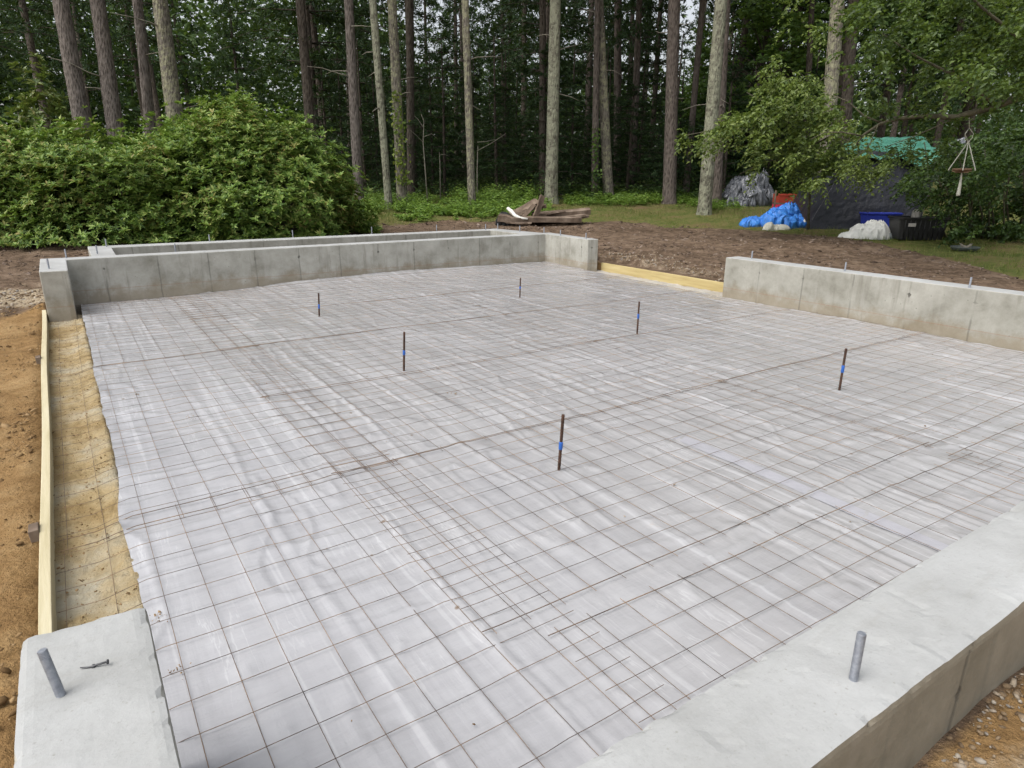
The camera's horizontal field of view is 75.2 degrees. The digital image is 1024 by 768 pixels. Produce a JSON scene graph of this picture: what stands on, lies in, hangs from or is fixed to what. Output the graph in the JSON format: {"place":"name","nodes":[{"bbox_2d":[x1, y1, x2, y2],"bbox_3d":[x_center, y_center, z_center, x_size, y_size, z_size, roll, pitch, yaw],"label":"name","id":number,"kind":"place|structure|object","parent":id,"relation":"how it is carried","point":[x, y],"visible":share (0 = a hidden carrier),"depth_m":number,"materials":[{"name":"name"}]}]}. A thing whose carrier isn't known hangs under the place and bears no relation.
{"place":"outdoors","nodes":[
{"label":"outdoors","id":0,"kind":"place"},
{"bbox_2d":[0,0,1022,164],"label":"sky","id":1,"kind":"structure","parent":0,"point":[690,16],"materials":[{"name":"white"}]},
{"bbox_2d":[0,177,1023,767],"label":"ground","id":2,"kind":"structure","parent":0,"point":[18,581],"depth_m":9.78,"materials":[{"name":"soil"}]},
{"bbox_2d":[0,305,40,719],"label":"sand lumps","id":3,"kind":"object","parent":2,"relation":"on","point":[4,699],"visible":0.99,"depth_m":4.01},
{"bbox_2d":[0,0,66,90],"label":"pine tree","id":4,"kind":"object","parent":2,"relation":"on","point":[58,55],"visible":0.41,"depth_m":39.61,"materials":[{"name":"green plant"}]},
{"bbox_2d":[28,310,56,634],"bbox_3d":[-3.253,0.163,4.615,0.086,0.161,7.400,-11,21,-32],"label":"form board","id":5,"kind":"object","parent":2,"relation":"on","point":[43,533],"visible":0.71,"depth_m":3.03,"materials":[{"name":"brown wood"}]},
{"bbox_2d":[0,0,91,127],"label":"pine tree","id":6,"kind":"object","parent":2,"relation":"on","point":[26,22],"visible":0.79,"depth_m":28.50,"materials":[{"name":"brown plant"}]},
{"bbox_2d":[4,51,94,233],"bbox_3d":[-9.521,-4.913,13.739,1.665,3.572,1.679,-11,21,-32],"label":"rhododendron shrub","id":7,"kind":"object","parent":2,"relation":"on","point":[32,97],"visible":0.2,"depth_m":13.41,"materials":[{"name":"green plant"}]},
{"bbox_2d":[0,114,138,246],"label":"rhododendron shrub","id":8,"kind":"object","parent":2,"relation":"on","point":[18,155],"visible":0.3,"depth_m":11.99,"materials":[{"name":"green plant"}]},
{"bbox_2d":[52,0,93,144],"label":"pine tree","id":9,"kind":"object","parent":2,"relation":"on","point":[75,84],"visible":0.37,"depth_m":15.82,"materials":[{"name":"brown plant"}]},
{"bbox_2d":[45,0,127,134],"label":"pine tree","id":10,"kind":"object","parent":2,"relation":"on","point":[76,29],"visible":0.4,"depth_m":39.57,"materials":[{"name":"brown plant"}]},
{"bbox_2d":[48,0,128,194],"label":"pine tree","id":11,"kind":"object","parent":2,"relation":"on","point":[109,90],"visible":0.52,"depth_m":16.13,"materials":[{"name":"brown plant"}]},
{"bbox_2d":[48,314,143,630],"bbox_3d":[-3.003,0.195,4.611,0.390,0.096,7.440,-11,21,-32],"label":"sand footing","id":12,"kind":"object","parent":2,"relation":"on","point":[84,595],"visible":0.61,"depth_m":3.36,"materials":[{"name":"sand"}]},
{"bbox_2d":[55,295,256,376],"bbox_3d":[-3.881,-0.618,7.023,1.604,0.061,3.255,-11,21,-32],"label":"wire sheet","id":13,"kind":"object","parent":12,"relation":"on","point":[144,333],"visible":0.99,"depth_m":6.66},
{"bbox_2d":[53,346,397,551],"bbox_3d":[-2.142,0.187,4.491,1.606,0.062,3.104,-11,21,-32],"label":"wire sheet","id":14,"kind":"object","parent":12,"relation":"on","point":[65,507],"visible":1,"depth_m":4.04,"materials":[{"name":"metal"}]},
{"bbox_2d":[56,454,676,767],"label":"wire sheet","id":15,"kind":"object","parent":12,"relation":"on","point":[341,613],"visible":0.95,"depth_m":2.42,"materials":[{"name":"metal"}]},
{"bbox_2d":[14,608,180,767],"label":"concrete wall","id":16,"kind":"structure","parent":2,"relation":"on","point":[113,713],"depth_m":1.36,"materials":[{"name":"concrete"}]},
{"bbox_2d":[73,0,181,135],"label":"pine tree","id":17,"kind":"object","parent":2,"relation":"on","point":[132,46],"visible":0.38,"depth_m":30.86,"materials":[{"name":"green plant"}]},
{"bbox_2d":[0,105,280,249],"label":"rhododendron shrub","id":18,"kind":"object","parent":2,"relation":"on","point":[119,155],"visible":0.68,"depth_m":11.84,"materials":[{"name":"green plant"}]},
{"bbox_2d":[80,0,203,136],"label":"pine tree","id":19,"kind":"object","parent":2,"relation":"on","point":[131,34],"visible":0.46,"depth_m":29.47,"materials":[{"name":"green plant"}]},
{"bbox_2d":[132,0,158,138],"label":"pine tree","id":20,"kind":"object","parent":2,"relation":"on","point":[144,70],"visible":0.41,"depth_m":17.23,"materials":[{"name":"brown plant"}]},
{"bbox_2d":[113,0,197,120],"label":"pine tree","id":21,"kind":"object","parent":2,"relation":"on","point":[168,66],"visible":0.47,"depth_m":15.88,"materials":[{"name":"grey plant"}]},
{"bbox_2d":[145,0,224,114],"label":"pine tree","id":22,"kind":"object","parent":2,"relation":"on","point":[185,86],"visible":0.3,"depth_m":43.78,"materials":[{"name":"green plant"}]},
{"bbox_2d":[201,0,269,103],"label":"pine tree","id":23,"kind":"object","parent":2,"relation":"on","point":[224,67],"visible":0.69,"depth_m":40.12,"materials":[{"name":"green plant"}]},
{"bbox_2d":[113,78,382,243],"bbox_3d":[-5.353,-4.466,13.498,5.329,2.988,4.847,-1,18,-3],"label":"rhododendron shrub","id":24,"kind":"object","parent":2,"relation":"on","point":[296,169],"visible":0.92,"depth_m":12.13,"materials":[{"name":"green plant"}]},
{"bbox_2d":[220,0,365,141],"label":"pine tree","id":25,"kind":"object","parent":2,"relation":"on","point":[271,16],"visible":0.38,"depth_m":26.05,"materials":[{"name":"green plant"}]},
{"bbox_2d":[210,0,398,143],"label":"pine tree","id":26,"kind":"object","parent":2,"relation":"on","point":[315,58],"visible":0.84,"depth_m":23.17,"materials":[{"name":"green plant"}]},
{"bbox_2d":[295,0,315,137],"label":"pine tree","id":27,"kind":"object","parent":2,"relation":"on","point":[308,104],"visible":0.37,"depth_m":18.57,"materials":[{"name":"brown plant"}]},
{"bbox_2d":[88,223,537,255],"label":"concrete wall","id":28,"kind":"structure","parent":2,"relation":"on","point":[95,250],"depth_m":10.80,"materials":[{"name":"concrete"}]},
{"bbox_2d":[39,227,597,322],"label":"concrete wall","id":29,"kind":"structure","parent":2,"relation":"on","point":[69,284],"depth_m":9.50,"materials":[{"name":"concrete"}]},
{"bbox_2d":[284,44,377,184],"bbox_3d":[-6.580,-9.427,24.029,3.643,5.100,4.089,1,18,1],"label":"young pine","id":30,"kind":"object","parent":2,"relation":"on","point":[323,118],"visible":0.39,"depth_m":23.53,"materials":[{"name":"green plant"}]},
{"bbox_2d":[307,0,370,204],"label":"pine tree","id":31,"kind":"object","parent":2,"relation":"on","point":[351,71],"visible":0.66,"depth_m":18.32,"materials":[{"name":"brown plant"}]},
{"bbox_2d":[299,1,391,176],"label":"pine tree","id":32,"kind":"object","parent":2,"relation":"on","point":[368,83],"visible":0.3,"depth_m":28.83,"materials":[{"name":"green plant"}]},
{"bbox_2d":[333,40,405,194],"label":"young pine","id":33,"kind":"object","parent":2,"relation":"on","point":[363,140],"visible":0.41,"depth_m":22.94,"materials":[{"name":"green plant"}]},
{"bbox_2d":[362,0,392,208],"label":"pine tree","id":34,"kind":"object","parent":2,"relation":"on","point":[377,72],"visible":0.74,"depth_m":17.62,"materials":[{"name":"grey plant"}]},
{"bbox_2d":[333,0,454,103],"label":"pine tree","id":35,"kind":"object","parent":2,"relation":"on","point":[384,40],"visible":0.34,"depth_m":32.97,"materials":[{"name":"green plant"}]},
{"bbox_2d":[384,0,417,201],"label":"pine tree","id":36,"kind":"object","parent":2,"relation":"on","point":[396,79],"visible":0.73,"depth_m":18.55,"materials":[{"name":"grey plant"}]},
{"bbox_2d":[386,90,412,192],"bbox_3d":[-3.214,-6.877,18.954,0.713,2.738,0.353,0,18,-1],"label":"climbing vine","id":37,"kind":"object","parent":36,"relation":"attached to","point":[401,148],"visible":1,"depth_m":18.91,"materials":[{"name":"green plant"}]},
{"bbox_2d":[406,0,414,197],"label":"pine tree","id":38,"kind":"object","parent":2,"relation":"on","point":[410,103],"visible":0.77,"depth_m":21.21,"materials":[{"name":"brown plant"}]},
{"bbox_2d":[369,63,453,187],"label":"young pine","id":39,"kind":"object","parent":2,"relation":"on","point":[403,75],"visible":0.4,"depth_m":22.23,"materials":[{"name":"green plant"}]},
{"bbox_2d":[405,49,466,191],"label":"young pine","id":40,"kind":"object","parent":2,"relation":"on","point":[429,97],"visible":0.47,"depth_m":24.85,"materials":[{"name":"green plant"}]},
{"bbox_2d":[392,14,493,196],"bbox_3d":[-2.573,-9.605,23.222,4.082,5.982,4.582,0,18,-1],"label":"young pine","id":41,"kind":"object","parent":2,"relation":"on","point":[449,145],"visible":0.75,"depth_m":23.22,"materials":[{"name":"green plant"}]},
{"bbox_2d":[423,0,498,177],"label":"pine tree","id":42,"kind":"object","parent":2,"relation":"on","point":[455,22],"visible":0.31,"depth_m":38.30,"materials":[{"name":"green plant"}]},
{"bbox_2d":[432,0,491,171],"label":"pine tree","id":43,"kind":"object","parent":2,"relation":"on","point":[475,29],"visible":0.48,"depth_m":35.42,"materials":[{"name":"green plant"}]},
{"bbox_2d":[423,52,522,183],"bbox_3d":[-1.421,-9.914,25.459,4.183,5.100,3.726,8,19,22],"label":"young pine","id":44,"kind":"object","parent":2,"relation":"on","point":[474,86],"visible":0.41,"depth_m":25.39,"materials":[{"name":"green plant"}]},
{"bbox_2d":[461,0,500,204],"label":"pine tree","id":45,"kind":"object","parent":2,"relation":"on","point":[471,188],"visible":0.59,"depth_m":18.14,"materials":[{"name":"grey plant"}]},
{"bbox_2d":[452,37,531,191],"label":"young pine","id":46,"kind":"object","parent":2,"relation":"on","point":[496,117],"visible":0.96,"depth_m":21.91,"materials":[{"name":"green plant"}]},
{"bbox_2d":[462,48,538,189],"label":"young pine","id":47,"kind":"object","parent":2,"relation":"on","point":[507,72],"visible":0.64,"depth_m":24.37,"materials":[{"name":"green plant"}]},
{"bbox_2d":[469,0,534,179],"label":"pine tree","id":48,"kind":"object","parent":2,"relation":"on","point":[482,16],"visible":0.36,"depth_m":38.53,"materials":[{"name":"green plant"}]},
{"bbox_2d":[0,0,1023,181],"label":"woods","id":49,"kind":"object","parent":2,"relation":"on","point":[283,96],"visible":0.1,"depth_m":43.66,"materials":[{"name":"green plant"}]},
{"bbox_2d":[0,218,1023,287],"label":"soil clods","id":50,"kind":"object","parent":2,"relation":"on","point":[610,247],"visible":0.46,"depth_m":12.24,"materials":[{"name":"soil"}]},
{"bbox_2d":[477,0,580,161],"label":"pine tree","id":51,"kind":"object","parent":2,"relation":"on","point":[524,11],"visible":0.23,"depth_m":34.63,"materials":[{"name":"green plant"}]},
{"bbox_2d":[490,80,583,183],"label":"young pine","id":52,"kind":"object","parent":2,"relation":"on","point":[535,128],"visible":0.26,"depth_m":25.36,"materials":[{"name":"green plant"}]},
{"bbox_2d":[534,0,545,196],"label":"pine tree","id":53,"kind":"object","parent":2,"relation":"on","point":[542,46],"visible":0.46,"depth_m":21.56,"materials":[{"name":"brown plant"}]},
{"bbox_2d":[480,33,600,200],"bbox_3d":[1.240,-8.558,21.742,3.848,5.231,4.068,11,20,30],"label":"young pine","id":54,"kind":"object","parent":2,"relation":"on","point":[563,88],"visible":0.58,"depth_m":21.73,"materials":[{"name":"green plant"}]},
{"bbox_2d":[479,0,611,128],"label":"pine tree","id":55,"kind":"object","parent":2,"relation":"on","point":[525,70],"visible":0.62,"depth_m":26.82,"materials":[{"name":"green plant"}]},
{"bbox_2d":[81,261,1023,767],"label":"plastic sheet","id":56,"kind":"object","parent":2,"relation":"on","point":[543,727],"visible":0.92,"depth_m":3.35,"materials":[{"name":"plastic"}]},
{"bbox_2d":[171,275,439,318],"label":"wire sheet","id":57,"kind":"object","parent":56,"relation":"on","point":[301,293],"visible":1,"depth_m":8.73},
{"bbox_2d":[192,294,505,349],"bbox_3d":[-1.770,-0.750,7.399,3.138,0.024,1.596,-11,21,-32],"label":"wire sheet","id":58,"kind":"object","parent":56,"relation":"on","point":[338,320],"visible":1,"depth_m":7.27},
{"bbox_2d":[218,313,594,396],"bbox_3d":[-0.911,-0.361,6.186,3.140,0.025,1.599,-11,21,-32],"label":"wire sheet","id":59,"kind":"object","parent":56,"relation":"on","point":[395,352],"visible":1,"depth_m":6.05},
{"bbox_2d":[260,341,725,474],"bbox_3d":[-0.064,0.036,4.941,3.137,0.028,1.593,-11,21,-32],"label":"wire sheet","id":60,"kind":"object","parent":56,"relation":"on","point":[486,399],"visible":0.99,"depth_m":4.78,"materials":[{"name":"metal"}]},
{"bbox_2d":[440,277,685,314],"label":"wire sheet","id":61,"kind":"object","parent":56,"relation":"on","point":[561,296],"visible":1,"depth_m":8.89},
{"bbox_2d":[333,379,928,633],"bbox_3d":[0.775,0.414,3.758,3.138,0.032,1.596,-11,21,-32],"label":"wire sheet","id":62,"kind":"object","parent":56,"relation":"on","point":[620,483],"visible":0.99,"depth_m":3.50,"materials":[{"name":"metal"}]},
{"bbox_2d":[501,291,788,341],"bbox_3d":[1.604,-0.834,7.747,3.140,0.031,1.599,-11,21,-32],"label":"wire sheet","id":63,"kind":"object","parent":56,"relation":"on","point":[640,313],"visible":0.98,"depth_m":7.66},
{"bbox_2d":[598,308,927,380],"bbox_3d":[2.513,-0.467,6.564,3.135,0.024,1.590,-11,21,-32],"label":"wire sheet","id":64,"kind":"object","parent":56,"relation":"on","point":[763,340],"visible":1,"depth_m":6.43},
{"bbox_2d":[548,453,1023,722],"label":"wire sheet","id":65,"kind":"object","parent":56,"relation":"on","point":[783,583],"visible":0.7,"depth_m":2.64,"materials":[{"name":"metal"}]},
{"bbox_2d":[718,332,1023,447],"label":"wire sheet","id":66,"kind":"object","parent":56,"relation":"on","point":[900,385],"visible":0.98,"depth_m":5.12,"materials":[{"name":"metal"}]},
{"bbox_2d":[535,0,583,203],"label":"pine tree","id":67,"kind":"object","parent":2,"relation":"on","point":[551,171],"visible":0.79,"depth_m":18.95,"materials":[{"name":"grey plant"}]},
{"bbox_2d":[527,42,617,190],"bbox_3d":[2.114,-9.126,23.197,3.207,5.100,3.034,6,18,17],"label":"young pine","id":68,"kind":"object","parent":2,"relation":"on","point":[577,82],"visible":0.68,"depth_m":23.10,"materials":[{"name":"green plant"}]},
{"bbox_2d":[350,172,800,221],"bbox_3d":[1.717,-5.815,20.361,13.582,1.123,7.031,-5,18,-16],"label":"ground cover","id":69,"kind":"object","parent":2,"relation":"on","point":[415,205],"visible":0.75,"depth_m":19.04,"materials":[{"name":"green plant"}]},
{"bbox_2d":[522,0,647,176],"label":"pine tree","id":70,"kind":"object","parent":2,"relation":"on","point":[588,90],"visible":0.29,"depth_m":31.47,"materials":[{"name":"green plant"}]},
{"bbox_2d":[580,0,605,199],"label":"pine tree","id":71,"kind":"object","parent":2,"relation":"on","point":[596,98],"visible":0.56,"depth_m":20.75,"materials":[{"name":"brown plant"}]},
{"bbox_2d":[587,0,620,196],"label":"pine tree","id":72,"kind":"object","parent":2,"relation":"on","point":[607,173],"visible":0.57,"depth_m":21.21,"materials":[{"name":"grey plant"}]},
{"bbox_2d":[569,47,641,187],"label":"young pine","id":73,"kind":"object","parent":2,"relation":"on","point":[614,121],"visible":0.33,"depth_m":24.09,"materials":[{"name":"green plant"}]},
{"bbox_2d":[613,0,623,186],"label":"pine tree","id":74,"kind":"object","parent":2,"relation":"on","point":[617,68],"visible":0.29,"depth_m":25.25,"materials":[{"name":"brown plant"}]},
{"bbox_2d":[577,0,666,177],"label":"pine tree","id":75,"kind":"object","parent":2,"relation":"on","point":[632,16],"visible":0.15,"depth_m":32.14,"materials":[{"name":"green plant"}]},
{"bbox_2d":[576,0,689,190],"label":"pine tree","id":76,"kind":"object","parent":2,"relation":"on","point":[639,8],"visible":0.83,"depth_m":22.96,"materials":[{"name":"green plant"}]},
{"bbox_2d":[587,39,689,191],"bbox_3d":[4.060,-8.886,22.612,3.610,5.100,3.415,-4,18,-13],"label":"young pine","id":77,"kind":"object","parent":2,"relation":"on","point":[632,93],"visible":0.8,"depth_m":22.46,"materials":[{"name":"green plant"}]},
{"bbox_2d":[598,31,683,183],"bbox_3d":[4.807,-10.241,25.343,3.680,5.879,4.130,4,18,11],"label":"young pine","id":78,"kind":"object","parent":2,"relation":"on","point":[647,75],"visible":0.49,"depth_m":25.20,"materials":[{"name":"green plant"}]},
{"bbox_2d":[612,0,703,183],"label":"pine tree","id":79,"kind":"object","parent":2,"relation":"on","point":[656,67],"visible":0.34,"depth_m":28.98,"materials":[{"name":"green plant"}]},
{"bbox_2d":[293,191,1023,274],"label":"grass","id":80,"kind":"structure","parent":2,"relation":"on","point":[740,215],"depth_m":16.30,"materials":[{"name":"plant"}]},
{"bbox_2d":[601,263,723,291],"bbox_3d":[2.338,-1.614,10.257,0.081,0.210,2.840,-11,21,-32],"label":"form board","id":81,"kind":"object","parent":2,"relation":"on","point":[711,285],"visible":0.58,"depth_m":10.16,"materials":[{"name":"yellow wood"}]},
{"bbox_2d":[627,33,700,191],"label":"young pine","id":82,"kind":"object","parent":2,"relation":"on","point":[684,171],"visible":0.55,"depth_m":21.58,"materials":[{"name":"green plant"}]},
{"bbox_2d":[656,0,691,203],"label":"pine tree","id":83,"kind":"object","parent":2,"relation":"on","point":[670,137],"visible":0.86,"depth_m":19.35,"materials":[{"name":"brown plant"}]},
{"bbox_2d":[662,0,705,192],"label":"pine tree","id":84,"kind":"object","parent":2,"relation":"on","point":[695,81],"visible":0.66,"depth_m":21.90,"materials":[{"name":"brown plant"}]},
{"bbox_2d":[683,0,730,205],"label":"pine tree","id":85,"kind":"object","parent":2,"relation":"on","point":[717,182],"visible":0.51,"depth_m":18.88,"materials":[{"name":"brown plant"}]},
{"bbox_2d":[696,0,735,214],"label":"pine tree","id":86,"kind":"object","parent":2,"relation":"on","point":[704,206],"visible":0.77,"depth_m":16.74,"materials":[{"name":"grey plant"}]},
{"bbox_2d":[681,32,764,198],"bbox_3d":[6.813,-8.397,21.506,3.723,5.298,3.316,-2,18,-7],"label":"young pine","id":87,"kind":"object","parent":2,"relation":"on","point":[732,81],"visible":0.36,"depth_m":21.19,"materials":[{"name":"green plant"}]},
{"bbox_2d":[722,169,774,206],"bbox_3d":[7.029,-5.893,19.891,1.593,1.135,1.344,-11,21,-32],"label":"tarp heap","id":88,"kind":"object","parent":2,"relation":"on","point":[762,195],"visible":0.81,"depth_m":19.65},
{"bbox_2d":[662,0,847,187],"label":"pine tree","id":89,"kind":"object","parent":2,"relation":"on","point":[734,7],"visible":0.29,"depth_m":24.91,"materials":[{"name":"green plant"}]},
{"bbox_2d":[677,0,857,186],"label":"tree","id":90,"kind":"object","parent":2,"relation":"on","point":[795,60],"visible":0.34,"depth_m":22.86,"materials":[{"name":"green plant"}]},
{"bbox_2d":[739,201,806,228],"bbox_3d":[6.188,-3.986,15.655,1.513,0.609,0.832,-2,18,-8],"label":"blue tarp","id":91,"kind":"object","parent":2,"relation":"on","point":[790,215],"visible":0.93,"depth_m":15.59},
{"bbox_2d":[674,0,901,229],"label":"tree","id":92,"kind":"object","parent":2,"relation":"on","point":[725,130],"visible":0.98,"depth_m":13.01,"materials":[{"name":"green plant"}]},
{"bbox_2d":[577,501,1023,767],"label":"concrete wall","id":93,"kind":"structure","parent":2,"relation":"on","point":[910,668],"depth_m":1.47,"materials":[{"name":"concrete"}]},
{"bbox_2d":[817,0,844,172],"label":"pine tree","id":94,"kind":"object","parent":2,"relation":"on","point":[834,44],"visible":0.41,"depth_m":15.78,"materials":[{"name":"grey plant"}]},
{"bbox_2d":[838,0,871,143],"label":"pine tree","id":95,"kind":"object","parent":2,"relation":"on","point":[849,58],"visible":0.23,"depth_m":18.22,"materials":[{"name":"brown plant"}]},
{"bbox_2d":[838,220,889,239],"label":"white sheet","id":96,"kind":"object","parent":2,"relation":"on","point":[873,229],"visible":0.97,"depth_m":14.00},
{"bbox_2d":[722,251,1023,351],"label":"concrete wall","id":97,"kind":"structure","parent":2,"relation":"on","point":[980,314],"depth_m":7.11,"materials":[{"name":"concrete"}]},
{"bbox_2d":[792,136,965,229],"bbox_3d":[8.870,-5.036,16.506,4.004,2.150,3.396,1,18,3],"label":"tarp tent","id":98,"kind":"object","parent":2,"relation":"on","point":[842,212],"visible":0.34,"depth_m":15.35,"materials":[{"name":"plastic"}]},
{"bbox_2d":[854,0,952,137],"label":"pine tree","id":99,"kind":"object","parent":2,"relation":"on","point":[882,128],"visible":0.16,"depth_m":29.23,"materials":[{"name":"green plant"}]},
{"bbox_2d":[824,0,1004,136],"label":"tree","id":100,"kind":"object","parent":2,"relation":"on","point":[888,22],"visible":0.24,"depth_m":22.84,"materials":[{"name":"green plant"}]},
{"bbox_2d":[812,0,1023,182],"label":"oak tree","id":101,"kind":"object","parent":2,"relation":"on","point":[968,44],"visible":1,"depth_m":9.61,"materials":[{"name":"green plant"}]},
{"bbox_2d":[888,216,950,239],"bbox_3d":[8.495,-3.280,13.945,1.045,0.452,0.628,1,18,3],"label":"black tub","id":102,"kind":"object","parent":2,"relation":"on","point":[907,227],"visible":0.83,"depth_m":13.70,"materials":[{"name":"plastic"}]},
{"bbox_2d":[888,111,1023,248],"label":"leafy bush","id":103,"kind":"object","parent":2,"relation":"on","point":[983,190],"visible":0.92,"depth_m":13.02,"materials":[{"name":"green plant"}]},
{"bbox_2d":[913,0,1023,180],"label":"tree","id":104,"kind":"object","parent":2,"relation":"on","point":[928,18],"visible":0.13,"depth_m":21.85,"materials":[{"name":"green plant"}]},
{"bbox_2d":[922,673,1023,767],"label":"gravel","id":105,"kind":"structure","parent":2,"relation":"on","point":[1016,694],"depth_m":1.64,"materials":[{"name":"gravel"}]},
{"bbox_2d":[50,290,995,724],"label":"dirt crumbs","id":106,"kind":"object","parent":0,"point":[92,488],"visible":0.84,"depth_m":3.54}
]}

